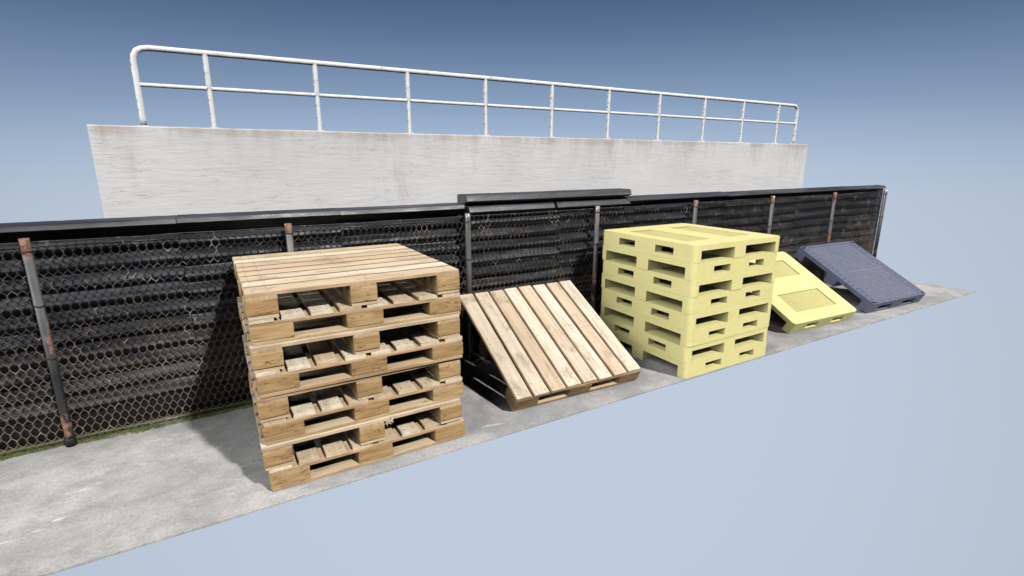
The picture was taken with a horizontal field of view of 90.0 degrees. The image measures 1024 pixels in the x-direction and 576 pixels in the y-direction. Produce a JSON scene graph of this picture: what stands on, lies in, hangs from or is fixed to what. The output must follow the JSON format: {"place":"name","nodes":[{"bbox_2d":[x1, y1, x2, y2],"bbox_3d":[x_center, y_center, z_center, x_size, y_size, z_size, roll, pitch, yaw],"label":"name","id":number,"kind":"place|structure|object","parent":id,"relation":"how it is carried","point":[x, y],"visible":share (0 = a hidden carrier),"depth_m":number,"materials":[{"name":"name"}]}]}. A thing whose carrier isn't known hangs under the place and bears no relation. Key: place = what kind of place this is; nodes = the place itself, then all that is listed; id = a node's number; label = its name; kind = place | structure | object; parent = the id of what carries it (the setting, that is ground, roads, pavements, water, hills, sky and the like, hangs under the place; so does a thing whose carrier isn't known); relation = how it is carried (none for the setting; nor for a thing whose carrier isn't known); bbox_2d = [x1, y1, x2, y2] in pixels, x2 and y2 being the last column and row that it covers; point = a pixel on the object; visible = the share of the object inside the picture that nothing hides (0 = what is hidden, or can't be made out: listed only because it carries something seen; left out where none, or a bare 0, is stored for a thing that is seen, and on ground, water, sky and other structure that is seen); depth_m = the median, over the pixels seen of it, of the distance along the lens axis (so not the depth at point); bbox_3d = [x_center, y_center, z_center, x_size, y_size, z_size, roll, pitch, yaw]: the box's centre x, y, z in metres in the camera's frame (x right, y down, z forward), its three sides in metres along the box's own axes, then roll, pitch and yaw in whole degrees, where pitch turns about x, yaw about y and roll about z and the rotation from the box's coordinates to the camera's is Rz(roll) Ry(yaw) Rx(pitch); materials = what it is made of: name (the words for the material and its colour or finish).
{"place":"outdoors","nodes":[
{"label":"outdoors","id":0,"kind":"place"},
{"bbox_2d":[87,124,807,217],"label":"concrete wall","id":1,"kind":"structure","parent":0,"point":[142,171],"depth_m":8.46,"materials":[{"name":"grey concrete"}]},
{"bbox_2d":[130,45,798,143],"bbox_3d":[1.400,-3.551,10.328,14.784,1.035,0.100,-8,16,-29],"label":"handrail","id":2,"kind":"object","parent":1,"relation":"on","point":[204,54],"visible":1,"depth_m":8.47,"materials":[{"name":"white metal"}]},
{"bbox_2d":[0,280,975,575],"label":"pavement","id":3,"kind":"structure","parent":0,"point":[62,508],"depth_m":3.09,"materials":[{"name":"concrete"}]},
{"bbox_2d":[268,410,464,491],"bbox_3d":[-1.140,0.888,3.666,1.205,0.146,1.205,-8,16,-29],"label":"wooden pallet","id":4,"kind":"object","parent":3,"relation":"on","point":[333,454],"visible":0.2,"depth_m":3.16,"materials":[{"name":"brown wood"}]},
{"bbox_2d":[248,371,461,470],"bbox_3d":[-1.151,0.751,3.615,1.204,0.146,1.203,-8,16,-29],"label":"wooden pallet","id":5,"kind":"object","parent":4,"relation":"on","point":[277,455],"visible":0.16,"depth_m":3.12,"materials":[{"name":"brown wood"}]},
{"bbox_2d":[261,367,462,445],"bbox_3d":[-1.144,0.605,3.599,1.204,0.146,1.205,-8,16,-29],"label":"wooden pallet","id":6,"kind":"object","parent":5,"relation":"on","point":[294,425],"visible":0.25,"depth_m":3.10,"materials":[{"name":"brown wood"}]},
{"bbox_2d":[242,328,460,422],"bbox_3d":[-1.155,0.466,3.554,1.203,0.146,1.203,-8,16,-29],"label":"wooden pallet","id":7,"kind":"object","parent":6,"relation":"on","point":[273,408],"visible":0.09,"depth_m":3.07,"materials":[{"name":"brown wood"}]},
{"bbox_2d":[255,324,462,398],"bbox_3d":[-1.135,0.326,3.516,1.205,0.146,1.203,-8,16,-29],"label":"wooden pallet","id":8,"kind":"object","parent":7,"relation":"on","point":[287,379],"visible":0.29,"depth_m":3.03,"materials":[{"name":"brown wood"}]},
{"bbox_2d":[237,286,459,373],"bbox_3d":[-1.151,0.186,3.476,1.198,0.146,1.203,-8,16,-30],"label":"wooden pallet","id":9,"kind":"object","parent":8,"relation":"on","point":[266,358],"visible":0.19,"depth_m":3.01,"materials":[{"name":"brown wood"}]},
{"bbox_2d":[238,279,460,346],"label":"wooden pallet","id":10,"kind":"object","parent":9,"relation":"on","point":[334,302],"visible":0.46,"depth_m":2.98,"materials":[{"name":"brown wood"}]},
{"bbox_2d":[232,243,459,320],"bbox_3d":[-1.147,-0.098,3.411,1.200,0.146,1.203,-8,16,-29],"label":"wooden pallet","id":11,"kind":"object","parent":10,"relation":"on","point":[351,276],"visible":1,"depth_m":3.15,"materials":[{"name":"brown wood"}]},
{"bbox_2d":[0,282,828,460],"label":"moss","id":12,"kind":"object","parent":3,"relation":"on","point":[142,428],"visible":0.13,"depth_m":3.58,"materials":[{"name":"green plant"}]},
{"bbox_2d":[0,185,885,450],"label":"corrugated fence","id":13,"kind":"object","parent":3,"relation":"on","point":[489,204],"visible":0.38,"depth_m":3.70,"materials":[{"name":"black metal"}]},
{"bbox_2d":[0,189,887,454],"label":"chain link fence","id":14,"kind":"object","parent":3,"relation":"on","point":[43,318],"visible":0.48,"depth_m":3.67,"materials":[{"name":"metal"}]},
{"bbox_2d":[460,280,640,410],"bbox_3d":[0.293,0.424,4.438,1.205,0.146,1.204,-7,43,-27],"label":"wooden pallet","id":15,"kind":"object","parent":3,"relation":"on","point":[526,341],"visible":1,"depth_m":4.29,"materials":[{"name":"brown wood"}]},
{"bbox_2d":[614,327,766,378],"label":"plastic pallet","id":16,"kind":"object","parent":3,"relation":"on","point":[702,357],"visible":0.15,"depth_m":4.66,"materials":[{"name":"yellow plastic"}]},
{"bbox_2d":[600,313,767,362],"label":"plastic pallet","id":17,"kind":"object","parent":16,"relation":"on","point":[670,340],"visible":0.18,"depth_m":4.69,"materials":[{"name":"yellow plastic"}]},
{"bbox_2d":[601,299,769,346],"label":"plastic pallet","id":18,"kind":"object","parent":17,"relation":"on","point":[705,326],"visible":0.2,"depth_m":4.63,"materials":[{"name":"yellow plastic"}]},
{"bbox_2d":[601,285,771,330],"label":"plastic pallet","id":19,"kind":"object","parent":18,"relation":"on","point":[617,295],"visible":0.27,"depth_m":4.63,"materials":[{"name":"yellow plastic"}]},
{"bbox_2d":[601,269,773,313],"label":"plastic pallet","id":20,"kind":"object","parent":19,"relation":"on","point":[701,302],"visible":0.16,"depth_m":4.57,"materials":[{"name":"yellow plastic"}]},
{"bbox_2d":[603,256,776,297],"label":"plastic pallet","id":21,"kind":"object","parent":20,"relation":"on","point":[675,275],"visible":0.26,"depth_m":4.57,"materials":[{"name":"yellow plastic"}]},
{"bbox_2d":[602,241,776,280],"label":"plastic pallet","id":22,"kind":"object","parent":21,"relation":"on","point":[703,269],"visible":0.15,"depth_m":4.52,"materials":[{"name":"yellow plastic"}]},
{"bbox_2d":[604,223,779,262],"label":"plastic pallet","id":23,"kind":"object","parent":22,"relation":"on","point":[689,243],"visible":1,"depth_m":4.63,"materials":[{"name":"yellow plastic"}]},
{"bbox_2d":[750,252,855,333],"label":"plastic pallet","id":24,"kind":"object","parent":3,"relation":"on","point":[803,298],"visible":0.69,"depth_m":5.92,"materials":[{"name":"yellow plastic"}]},
{"bbox_2d":[794,241,925,313],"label":"plastic pallet","id":25,"kind":"object","parent":3,"relation":"on","point":[872,282],"visible":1,"depth_m":6.71,"materials":[{"name":"grey plastic"}]},
{"bbox_2d":[0,0,1023,575],"label":"sky","id":26,"kind":"structure","parent":0,"point":[894,446],"materials":[{"name":"blue"}]}
]}

